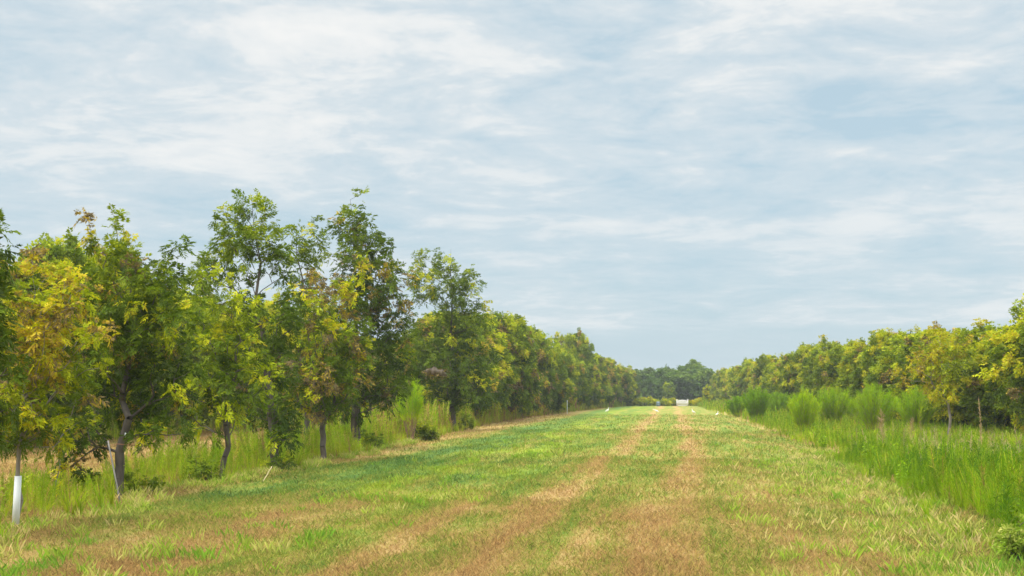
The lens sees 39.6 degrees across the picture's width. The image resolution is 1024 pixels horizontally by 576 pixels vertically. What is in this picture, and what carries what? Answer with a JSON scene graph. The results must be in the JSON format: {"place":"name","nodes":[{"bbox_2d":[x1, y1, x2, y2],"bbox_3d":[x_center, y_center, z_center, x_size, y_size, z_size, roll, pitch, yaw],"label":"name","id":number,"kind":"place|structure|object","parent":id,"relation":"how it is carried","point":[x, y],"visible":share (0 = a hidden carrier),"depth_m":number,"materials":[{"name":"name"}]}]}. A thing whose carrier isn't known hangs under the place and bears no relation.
{"place":"outdoors","nodes":[
{"label":"outdoors","id":0,"kind":"place"},
{"bbox_2d":[0,418,480,538],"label":"arching grass","id":1,"kind":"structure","parent":0,"point":[78,501],"depth_m":27.58,"materials":[{"name":"plant"}]},
{"bbox_2d":[0,400,1023,575],"bbox_3d":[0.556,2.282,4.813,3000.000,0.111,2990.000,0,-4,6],"label":"ground","id":2,"kind":"structure","parent":0,"point":[650,410],"depth_m":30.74,"materials":[{"name":"plant"}]},
{"bbox_2d":[0,208,32,461],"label":"pecan tree","id":3,"kind":"object","parent":2,"relation":"on","point":[11,359],"visible":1,"depth_m":18.21,"materials":[{"name":"green plant"}]},
{"bbox_2d":[0,244,89,434],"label":"pecan tree","id":4,"kind":"object","parent":2,"relation":"on","point":[50,265],"visible":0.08,"depth_m":49.25,"materials":[{"name":"green plant"}]},
{"bbox_2d":[0,247,116,524],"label":"young pecan tree","id":5,"kind":"object","parent":2,"relation":"on","point":[39,426],"visible":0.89,"depth_m":20.05,"materials":[{"name":"green plant"}]},
{"bbox_2d":[4,227,135,426],"bbox_3d":[-17.939,1.951,55.473,6.653,8.444,7.004,-3,-5,36],"label":"pecan tree","id":6,"kind":"object","parent":2,"relation":"on","point":[59,251],"visible":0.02,"depth_m":54.15,"materials":[{"name":"green plant"}]},
{"bbox_2d":[107,440,120,501],"bbox_3d":[-6.846,3.179,24.483,0.456,1.094,0.033,-4,-6,42],"label":"stake","id":7,"kind":"object","parent":2,"relation":"on","point":[114,471],"visible":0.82,"depth_m":24.48,"materials":[{"name":"grey wood"}]},
{"bbox_2d":[40,203,209,495],"bbox_3d":[-7.016,1.189,26.180,3.136,5.520,2.798,0,-4,6],"label":"pecan tree","id":8,"kind":"object","parent":2,"relation":"on","point":[150,319],"visible":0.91,"depth_m":25.90,"materials":[{"name":"green plant"}]},
{"bbox_2d":[87,229,175,438],"bbox_3d":[-16.988,1.996,60.651,5.484,9.118,6.134,0,-4,5],"label":"pecan tree","id":9,"kind":"object","parent":2,"relation":"on","point":[123,268],"visible":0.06,"depth_m":60.30,"materials":[{"name":"green plant"}]},
{"bbox_2d":[107,468,165,494],"bbox_3d":[-6.893,3.684,26.068,1.089,0.735,0.638,1,-4,-17],"label":"shrub","id":10,"kind":"object","parent":2,"relation":"on","point":[153,482],"visible":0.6,"depth_m":26.06,"materials":[{"name":"green plant"}]},
{"bbox_2d":[149,279,235,434],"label":"pecan tree","id":11,"kind":"object","parent":2,"relation":"on","point":[194,358],"visible":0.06,"depth_m":65.36,"materials":[{"name":"green plant"}]},
{"bbox_2d":[0,407,390,524],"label":"tall weeds","id":12,"kind":"object","parent":2,"relation":"on","point":[342,436],"visible":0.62,"depth_m":32.78,"materials":[{"name":"plant"}]},
{"bbox_2d":[0,404,398,447],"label":"tall weeds","id":13,"kind":"object","parent":2,"relation":"on","point":[113,431],"visible":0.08,"depth_m":64.58,"materials":[{"name":"plant"}]},
{"bbox_2d":[176,453,224,482],"bbox_3d":[-6.581,3.864,30.021,1.070,0.840,0.611,3,-5,-33],"label":"shrub","id":14,"kind":"object","parent":2,"relation":"on","point":[202,468],"visible":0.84,"depth_m":30.04,"materials":[{"name":"green plant"}]},
{"bbox_2d":[177,304,279,429],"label":"pecan tree","id":15,"kind":"object","parent":2,"relation":"on","point":[243,385],"visible":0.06,"depth_m":72.01,"materials":[{"name":"green plant"}]},
{"bbox_2d":[175,245,284,478],"bbox_3d":[-6.485,1.658,31.620,2.849,5.409,2.501,0,-4,6],"label":"young pecan tree","id":16,"kind":"object","parent":2,"relation":"on","point":[225,361],"visible":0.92,"depth_m":31.68,"materials":[{"name":"green plant"}]},
{"bbox_2d":[0,423,464,502],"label":"leafy weeds","id":17,"kind":"object","parent":2,"relation":"on","point":[6,492],"visible":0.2,"depth_m":30.69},
{"bbox_2d":[177,188,313,464],"bbox_3d":[-7.007,1.062,36.286,3.869,7.285,2.276,0,-4,6],"label":"pecan tree","id":18,"kind":"object","parent":2,"relation":"on","point":[273,427],"visible":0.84,"depth_m":36.09,"materials":[{"name":"green plant"}]},
{"bbox_2d":[258,454,297,471],"bbox_3d":[-5.747,4.377,35.281,0.934,0.619,0.900,0,-4,6],"label":"shrub","id":19,"kind":"object","parent":2,"relation":"on","point":[279,464],"visible":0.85,"depth_m":35.13,"materials":[{"name":"green plant"}]},
{"bbox_2d":[256,322,303,419],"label":"pecan tree","id":20,"kind":"object","parent":2,"relation":"on","point":[280,369],"visible":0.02,"depth_m":79.86,"materials":[{"name":"green plant"}]},
{"bbox_2d":[244,296,334,413],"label":"pecan tree","id":21,"kind":"object","parent":2,"relation":"on","point":[267,304],"depth_m":87.47,"materials":[{"name":"green plant"}]},
{"bbox_2d":[266,215,337,443],"bbox_3d":[-6.303,1.469,42.900,2.168,7.456,2.289,0,-4,6],"label":"pecan tree","id":22,"kind":"object","parent":2,"relation":"on","point":[303,252],"visible":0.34,"depth_m":42.96,"materials":[{"name":"green plant"}]},
{"bbox_2d":[273,254,378,459],"bbox_3d":[-5.292,2.012,40.575,3.121,6.023,3.015,0,-4,6],"label":"pecan tree","id":23,"kind":"object","parent":2,"relation":"on","point":[329,328],"visible":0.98,"depth_m":40.44,"materials":[{"name":"green plant"}]},
{"bbox_2d":[360,429,384,448],"bbox_3d":[-4.815,5.164,47.712,1.148,0.897,0.760,1,-4,-19],"label":"shrub","id":24,"kind":"object","parent":2,"relation":"on","point":[374,439],"visible":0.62,"depth_m":47.71,"materials":[{"name":"green plant"}]},
{"bbox_2d":[317,186,428,443],"bbox_3d":[-4.880,1.055,47.764,4.098,9.047,3.096,0,-4,6],"label":"pecan tree","id":25,"kind":"object","parent":2,"relation":"on","point":[379,300],"visible":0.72,"depth_m":47.54,"materials":[{"name":"green plant"}]},
{"bbox_2d":[358,337,397,413],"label":"pecan tree","id":26,"kind":"object","parent":2,"relation":"on","point":[370,405],"visible":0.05,"depth_m":105.25,"materials":[{"name":"green plant"}]},
{"bbox_2d":[396,374,424,438],"bbox_3d":[-4.075,4.674,56.758,1.347,2.941,1.363,0,-4,6],"label":"fennel clump","id":27,"kind":"object","parent":2,"relation":"on","point":[415,404],"visible":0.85,"depth_m":56.60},
{"bbox_2d":[408,420,440,440],"bbox_3d":[-3.494,5.848,57.385,1.311,1.031,0.992,-2,-5,30],"label":"shrub","id":28,"kind":"object","parent":2,"relation":"on","point":[428,434],"visible":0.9,"depth_m":57.31,"materials":[{"name":"green plant"}]},
{"bbox_2d":[325,398,524,442],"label":"tall weeds","id":29,"kind":"object","parent":2,"relation":"on","point":[438,417],"visible":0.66,"depth_m":67.14,"materials":[{"name":"plant"}]},
{"bbox_2d":[395,308,498,418],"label":"pecan tree","id":30,"kind":"object","parent":2,"relation":"on","point":[428,318],"visible":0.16,"depth_m":83.69,"materials":[{"name":"green plant"}]},
{"bbox_2d":[405,247,503,428],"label":"pecan tree","id":31,"kind":"object","parent":2,"relation":"on","point":[452,386],"visible":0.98,"depth_m":73.80,"materials":[{"name":"green plant"}]},
{"bbox_2d":[422,365,449,382],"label":"webworm nest","id":32,"kind":"object","parent":31,"relation":"on","point":[435,371],"visible":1,"depth_m":72.42,"materials":[{"name":"fabric"}]},
{"bbox_2d":[406,321,506,413],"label":"pecan tree","id":33,"kind":"object","parent":2,"relation":"on","point":[496,370],"visible":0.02,"depth_m":90.53,"materials":[{"name":"green plant"}]},
{"bbox_2d":[457,411,474,429],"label":"shrub","id":34,"kind":"object","parent":2,"relation":"on","point":[465,421],"visible":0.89,"depth_m":76.12,"materials":[{"name":"green plant"}]},
{"bbox_2d":[458,311,518,411],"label":"pecan tree","id":35,"kind":"object","parent":2,"relation":"on","point":[509,371],"visible":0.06,"depth_m":95.56,"materials":[{"name":"green plant"}]},
{"bbox_2d":[472,309,544,417],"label":"pecan tree","id":36,"kind":"object","parent":2,"relation":"on","point":[518,331],"visible":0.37,"depth_m":100.38,"materials":[{"name":"green plant"}]},
{"bbox_2d":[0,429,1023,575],"bbox_3d":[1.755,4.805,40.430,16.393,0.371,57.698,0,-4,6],"label":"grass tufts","id":37,"kind":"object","parent":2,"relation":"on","point":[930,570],"visible":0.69,"depth_m":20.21,"materials":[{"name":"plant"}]},
{"bbox_2d":[516,335,541,415],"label":"pecan tree","id":38,"kind":"object","parent":2,"relation":"on","point":[537,400],"visible":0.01,"depth_m":111.25,"materials":[{"name":"green plant"}]},
{"bbox_2d":[529,326,558,409],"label":"pecan tree","id":39,"kind":"object","parent":2,"relation":"on","point":[545,361],"visible":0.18,"depth_m":123.14,"materials":[{"name":"green plant"}]},
{"bbox_2d":[531,324,563,407],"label":"pecan tree","id":40,"kind":"object","parent":2,"relation":"on","point":[555,349],"visible":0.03,"depth_m":128.09,"materials":[{"name":"green plant"}]},
{"bbox_2d":[546,353,574,411],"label":"pecan tree","id":41,"kind":"object","parent":2,"relation":"on","point":[562,401],"visible":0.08,"depth_m":133.74,"materials":[{"name":"green plant"}]},
{"bbox_2d":[556,350,575,408],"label":"pecan tree","id":42,"kind":"object","parent":2,"relation":"on","point":[568,373],"visible":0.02,"depth_m":139.54,"materials":[{"name":"green plant"}]},
{"bbox_2d":[560,348,582,401],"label":"pecan tree","id":43,"kind":"object","parent":2,"relation":"on","point":[575,375],"visible":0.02,"depth_m":150.65,"materials":[{"name":"green plant"}]},
{"bbox_2d":[517,397,627,417],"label":"tall weeds","id":44,"kind":"object","parent":2,"relation":"on","point":[575,406],"visible":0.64,"depth_m":154.89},
{"bbox_2d":[552,327,597,403],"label":"pecan tree","id":45,"kind":"object","parent":2,"relation":"on","point":[580,347],"visible":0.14,"depth_m":170.94,"materials":[{"name":"green plant"}]},
{"bbox_2d":[565,347,586,403],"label":"pecan tree","id":46,"kind":"object","parent":2,"relation":"on","point":[577,367],"visible":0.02,"depth_m":156.54,"materials":[{"name":"green plant"}]},
{"bbox_2d":[577,361,592,404],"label":"pecan tree","id":47,"kind":"object","parent":2,"relation":"on","point":[586,389],"visible":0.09,"depth_m":161.61,"materials":[{"name":"green plant"}]},
{"bbox_2d":[576,354,603,405],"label":"pecan tree","id":48,"kind":"object","parent":2,"relation":"on","point":[596,387],"visible":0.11,"depth_m":167.04,"materials":[{"name":"green plant"}]},
{"bbox_2d":[593,353,613,402],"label":"pecan tree","id":49,"kind":"object","parent":2,"relation":"on","point":[603,381],"visible":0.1,"depth_m":183.55,"materials":[{"name":"green plant"}]},
{"bbox_2d":[601,356,618,401],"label":"pecan tree","id":50,"kind":"object","parent":2,"relation":"on","point":[613,371],"visible":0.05,"depth_m":195.39,"materials":[{"name":"green plant"}]},
{"bbox_2d":[611,370,625,402],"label":"pecan tree","id":51,"kind":"object","parent":2,"relation":"on","point":[618,394],"visible":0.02,"depth_m":200.26,"materials":[{"name":"green plant"}]},
{"bbox_2d":[618,366,631,401],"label":"pecan tree","id":52,"kind":"object","parent":2,"relation":"on","point":[625,374],"visible":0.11,"depth_m":210.43,"materials":[{"name":"green plant"}]},
{"bbox_2d":[617,365,636,402],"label":"pecan tree","id":53,"kind":"object","parent":2,"relation":"on","point":[633,394],"visible":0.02,"depth_m":217.22,"materials":[{"name":"green plant"}]},
{"bbox_2d":[628,370,639,403],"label":"pecan tree","id":54,"kind":"object","parent":2,"relation":"on","point":[634,382],"visible":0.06,"depth_m":222.44,"materials":[{"name":"green plant"}]},
{"bbox_2d":[634,397,651,405],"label":"shrub","id":55,"kind":"object","parent":2,"relation":"on","point":[641,401],"visible":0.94,"depth_m":220.01,"materials":[{"name":"green plant"}]},
{"bbox_2d":[631,369,660,398],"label":"dense tree","id":56,"kind":"object","parent":2,"relation":"on","point":[646,384],"visible":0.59,"depth_m":280.47,"materials":[{"name":"green plant"}]},
{"bbox_2d":[639,367,671,380],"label":"dense tree","id":57,"kind":"object","parent":2,"relation":"on","point":[657,374],"visible":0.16,"depth_m":286.92,"materials":[{"name":"green plant"}]},
{"bbox_2d":[661,381,676,398],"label":"young tree","id":58,"kind":"object","parent":2,"relation":"on","point":[668,392],"visible":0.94,"depth_m":259.39,"materials":[{"name":"green plant"}]},
{"bbox_2d":[654,371,701,399],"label":"dense tree","id":59,"kind":"object","parent":2,"relation":"on","point":[687,387],"visible":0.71,"depth_m":276.02,"materials":[{"name":"green plant"}]},
{"bbox_2d":[675,359,706,371],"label":"dense tree","id":60,"kind":"object","parent":2,"relation":"on","point":[692,364],"visible":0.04,"depth_m":296.82,"materials":[{"name":"green plant"}]},
{"bbox_2d":[681,364,714,399],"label":"dense tree","id":61,"kind":"object","parent":2,"relation":"on","point":[695,370],"visible":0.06,"depth_m":288.17,"materials":[{"name":"green plant"}]},
{"bbox_2d":[693,369,713,399],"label":"dense tree","id":62,"kind":"object","parent":2,"relation":"on","point":[703,378],"visible":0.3,"depth_m":280.41,"materials":[{"name":"green plant"}]},
{"bbox_2d":[702,385,712,401],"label":"young pecan tree","id":63,"kind":"object","parent":2,"relation":"on","point":[704,391],"visible":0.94,"depth_m":197.58,"materials":[{"name":"green plant"}]},
{"bbox_2d":[709,369,719,399],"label":"pecan tree","id":64,"kind":"object","parent":2,"relation":"on","point":[713,377],"visible":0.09,"depth_m":270.97,"materials":[{"name":"green plant"}]},
{"bbox_2d":[712,368,727,399],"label":"pecan tree","id":65,"kind":"object","parent":2,"relation":"on","point":[717,389],"visible":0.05,"depth_m":247.25,"materials":[{"name":"green plant"}]},
{"bbox_2d":[719,367,732,398],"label":"pecan tree","id":66,"kind":"object","parent":2,"relation":"on","point":[723,385],"visible":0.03,"depth_m":231.05,"materials":[{"name":"green plant"}]},
{"bbox_2d":[727,366,739,400],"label":"pecan tree","id":67,"kind":"object","parent":2,"relation":"on","point":[730,391],"visible":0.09,"depth_m":207.65,"materials":[{"name":"green plant"}]},
{"bbox_2d":[725,396,748,416],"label":"fennel clump","id":68,"kind":"object","parent":2,"relation":"on","point":[734,405],"visible":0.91,"depth_m":115.89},
{"bbox_2d":[731,357,754,395],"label":"pecan tree","id":69,"kind":"object","parent":2,"relation":"on","point":[742,366],"visible":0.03,"depth_m":196.56,"materials":[{"name":"green plant"}]},
{"bbox_2d":[733,361,755,399],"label":"pecan tree","id":70,"kind":"object","parent":2,"relation":"on","point":[743,371],"visible":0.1,"depth_m":190.11,"materials":[{"name":"green plant"}]},
{"bbox_2d":[739,366,754,398],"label":"pecan tree","id":71,"kind":"object","parent":2,"relation":"on","point":[746,380],"visible":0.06,"depth_m":184.58,"materials":[{"name":"green plant"}]},
{"bbox_2d":[740,385,772,422],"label":"fennel clump","id":72,"kind":"object","parent":2,"relation":"on","point":[755,401],"visible":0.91,"depth_m":95.01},
{"bbox_2d":[697,397,819,420],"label":"tall weeds","id":73,"kind":"object","parent":2,"relation":"on","point":[720,405],"visible":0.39,"depth_m":141.09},
{"bbox_2d":[748,353,773,391],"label":"pecan tree","id":74,"kind":"object","parent":2,"relation":"on","point":[761,362],"visible":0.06,"depth_m":167.37,"materials":[{"name":"green plant"}]},
{"bbox_2d":[756,363,769,401],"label":"pecan tree","id":75,"kind":"object","parent":2,"relation":"on","point":[762,381],"visible":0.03,"depth_m":161.21,"materials":[{"name":"green plant"}]},
{"bbox_2d":[764,358,781,399],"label":"pecan tree","id":76,"kind":"object","parent":2,"relation":"on","point":[773,370],"visible":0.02,"depth_m":144.41,"materials":[{"name":"green plant"}]},
{"bbox_2d":[762,352,783,383],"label":"pecan tree","id":77,"kind":"object","parent":2,"relation":"on","point":[769,365],"depth_m":156.60,"materials":[{"name":"green plant"}]},
{"bbox_2d":[768,392,795,413],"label":"fennel clump","id":78,"kind":"object","parent":2,"relation":"on","point":[779,401],"visible":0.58,"depth_m":113.08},
{"bbox_2d":[769,349,797,394],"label":"pecan tree","id":79,"kind":"object","parent":2,"relation":"on","point":[787,358],"visible":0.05,"depth_m":137.90,"materials":[{"name":"green plant"}]},
{"bbox_2d":[778,341,817,397],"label":"pecan tree","id":80,"kind":"object","parent":2,"relation":"on","point":[801,352],"visible":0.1,"depth_m":132.35,"materials":[{"name":"green plant"}]},
{"bbox_2d":[789,353,810,399],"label":"pecan tree","id":81,"kind":"object","parent":2,"relation":"on","point":[801,367],"visible":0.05,"depth_m":127.47,"materials":[{"name":"green plant"}]},
{"bbox_2d":[787,386,821,432],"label":"fennel clump","id":82,"kind":"object","parent":2,"relation":"on","point":[804,405],"visible":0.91,"depth_m":65.98,"materials":[{"name":"plant"}]},
{"bbox_2d":[807,354,824,406],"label":"pecan tree","id":83,"kind":"object","parent":2,"relation":"on","point":[809,377],"visible":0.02,"depth_m":115.79,"materials":[{"name":"green plant"}]},
{"bbox_2d":[800,334,843,407],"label":"pecan tree","id":84,"kind":"object","parent":2,"relation":"on","point":[807,383],"visible":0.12,"depth_m":120.66,"materials":[{"name":"green plant"}]},
{"bbox_2d":[812,384,851,426],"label":"fennel clump","id":85,"kind":"object","parent":2,"relation":"on","point":[830,403],"visible":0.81,"depth_m":79.05,"materials":[{"name":"plant"}]},
{"bbox_2d":[819,343,851,394],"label":"pecan tree","id":86,"kind":"object","parent":2,"relation":"on","point":[831,375],"visible":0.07,"depth_m":104.75,"materials":[{"name":"green plant"}]},
{"bbox_2d":[811,337,867,398],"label":"pecan tree","id":87,"kind":"object","parent":2,"relation":"on","point":[819,381],"visible":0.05,"depth_m":110.18,"materials":[{"name":"green plant"}]},
{"bbox_2d":[838,386,858,417],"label":"fennel clump","id":88,"kind":"object","parent":2,"relation":"on","point":[850,413],"visible":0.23,"depth_m":94.85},
{"bbox_2d":[832,339,872,406],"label":"pecan tree","id":89,"kind":"object","parent":2,"relation":"on","point":[848,365],"visible":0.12,"depth_m":98.58,"materials":[{"name":"green plant"}]},
{"bbox_2d":[846,329,888,409],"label":"pecan tree","id":90,"kind":"object","parent":2,"relation":"on","point":[858,374],"visible":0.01,"depth_m":93.63,"materials":[{"name":"green plant"}]},
{"bbox_2d":[845,382,900,431],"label":"fennel clump","id":91,"kind":"object","parent":2,"relation":"on","point":[869,410],"visible":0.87,"depth_m":65.92,"materials":[{"name":"plant"}]},
{"bbox_2d":[877,409,886,443],"bbox_3d":[11.519,4.461,44.151,0.462,1.436,0.524,-2,-5,23],"label":"dry weed","id":92,"kind":"object","parent":2,"relation":"on","point":[880,427],"visible":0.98,"depth_m":44.15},
{"bbox_2d":[746,408,1023,445],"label":"tall weeds","id":93,"kind":"object","parent":2,"relation":"on","point":[781,420],"visible":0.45,"depth_m":65.26,"materials":[{"name":"plant"}]},
{"bbox_2d":[858,326,920,420],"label":"pecan tree","id":94,"kind":"object","parent":2,"relation":"on","point":[882,335],"visible":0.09,"depth_m":88.00,"materials":[{"name":"green plant"}]},
{"bbox_2d":[862,328,950,421],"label":"pecan tree","id":95,"kind":"object","parent":2,"relation":"on","point":[886,359],"visible":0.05,"depth_m":82.17,"materials":[{"name":"green plant"}]},
{"bbox_2d":[894,385,937,427],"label":"fennel clump","id":96,"kind":"object","parent":2,"relation":"on","point":[914,405],"visible":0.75,"depth_m":67.77,"materials":[{"name":"plant"}]},
{"bbox_2d":[809,423,1023,534],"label":"leafy weeds","id":97,"kind":"object","parent":2,"relation":"on","point":[898,473],"visible":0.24,"depth_m":37.14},
{"bbox_2d":[881,327,952,418],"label":"pecan tree","id":98,"kind":"object","parent":2,"relation":"on","point":[908,349],"visible":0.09,"depth_m":76.61,"materials":[{"name":"green plant"}]},
{"bbox_2d":[815,429,1023,538],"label":"tall weeds","id":99,"kind":"object","parent":2,"relation":"on","point":[944,466],"visible":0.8,"depth_m":25.60,"materials":[{"name":"plant"}]},
{"bbox_2d":[893,321,978,436],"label":"young pecan tree","id":100,"kind":"object","parent":2,"relation":"on","point":[936,356],"visible":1,"depth_m":59.86,"materials":[{"name":"green plant"}]},
{"bbox_2d":[850,418,1022,476],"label":"dry stalks","id":101,"kind":"object","parent":2,"relation":"on","point":[935,442],"visible":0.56,"depth_m":37.54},
{"bbox_2d":[904,337,974,425],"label":"pecan tree","id":102,"kind":"object","parent":2,"relation":"on","point":[936,416],"visible":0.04,"depth_m":71.89,"materials":[{"name":"green plant"}]},
{"bbox_2d":[921,316,1004,429],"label":"pecan tree","id":103,"kind":"object","parent":2,"relation":"on","point":[959,413],"visible":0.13,"depth_m":66.03,"materials":[{"name":"green plant"}]},
{"bbox_2d":[946,320,1023,429],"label":"pecan tree","id":104,"kind":"object","parent":2,"relation":"on","point":[973,392],"visible":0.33,"depth_m":60.65,"materials":[{"name":"green plant"}]},
{"bbox_2d":[972,293,1023,433],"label":"pecan tree","id":105,"kind":"object","parent":2,"relation":"on","point":[1010,364],"visible":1,"depth_m":55.64,"materials":[{"name":"green plant"}]},
{"bbox_2d":[987,513,1023,559],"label":"shrub","id":106,"kind":"object","parent":2,"relation":"on","point":[1011,545],"visible":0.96,"depth_m":16.20,"materials":[{"name":"green plant"}]},
{"bbox_2d":[0,0,1023,371],"label":"sky","id":107,"kind":"structure","parent":0,"point":[717,184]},
{"bbox_2d":[780,421,1023,546],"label":"arching grass","id":108,"kind":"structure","parent":0,"point":[893,461],"depth_m":34.40,"materials":[{"name":"plant"}]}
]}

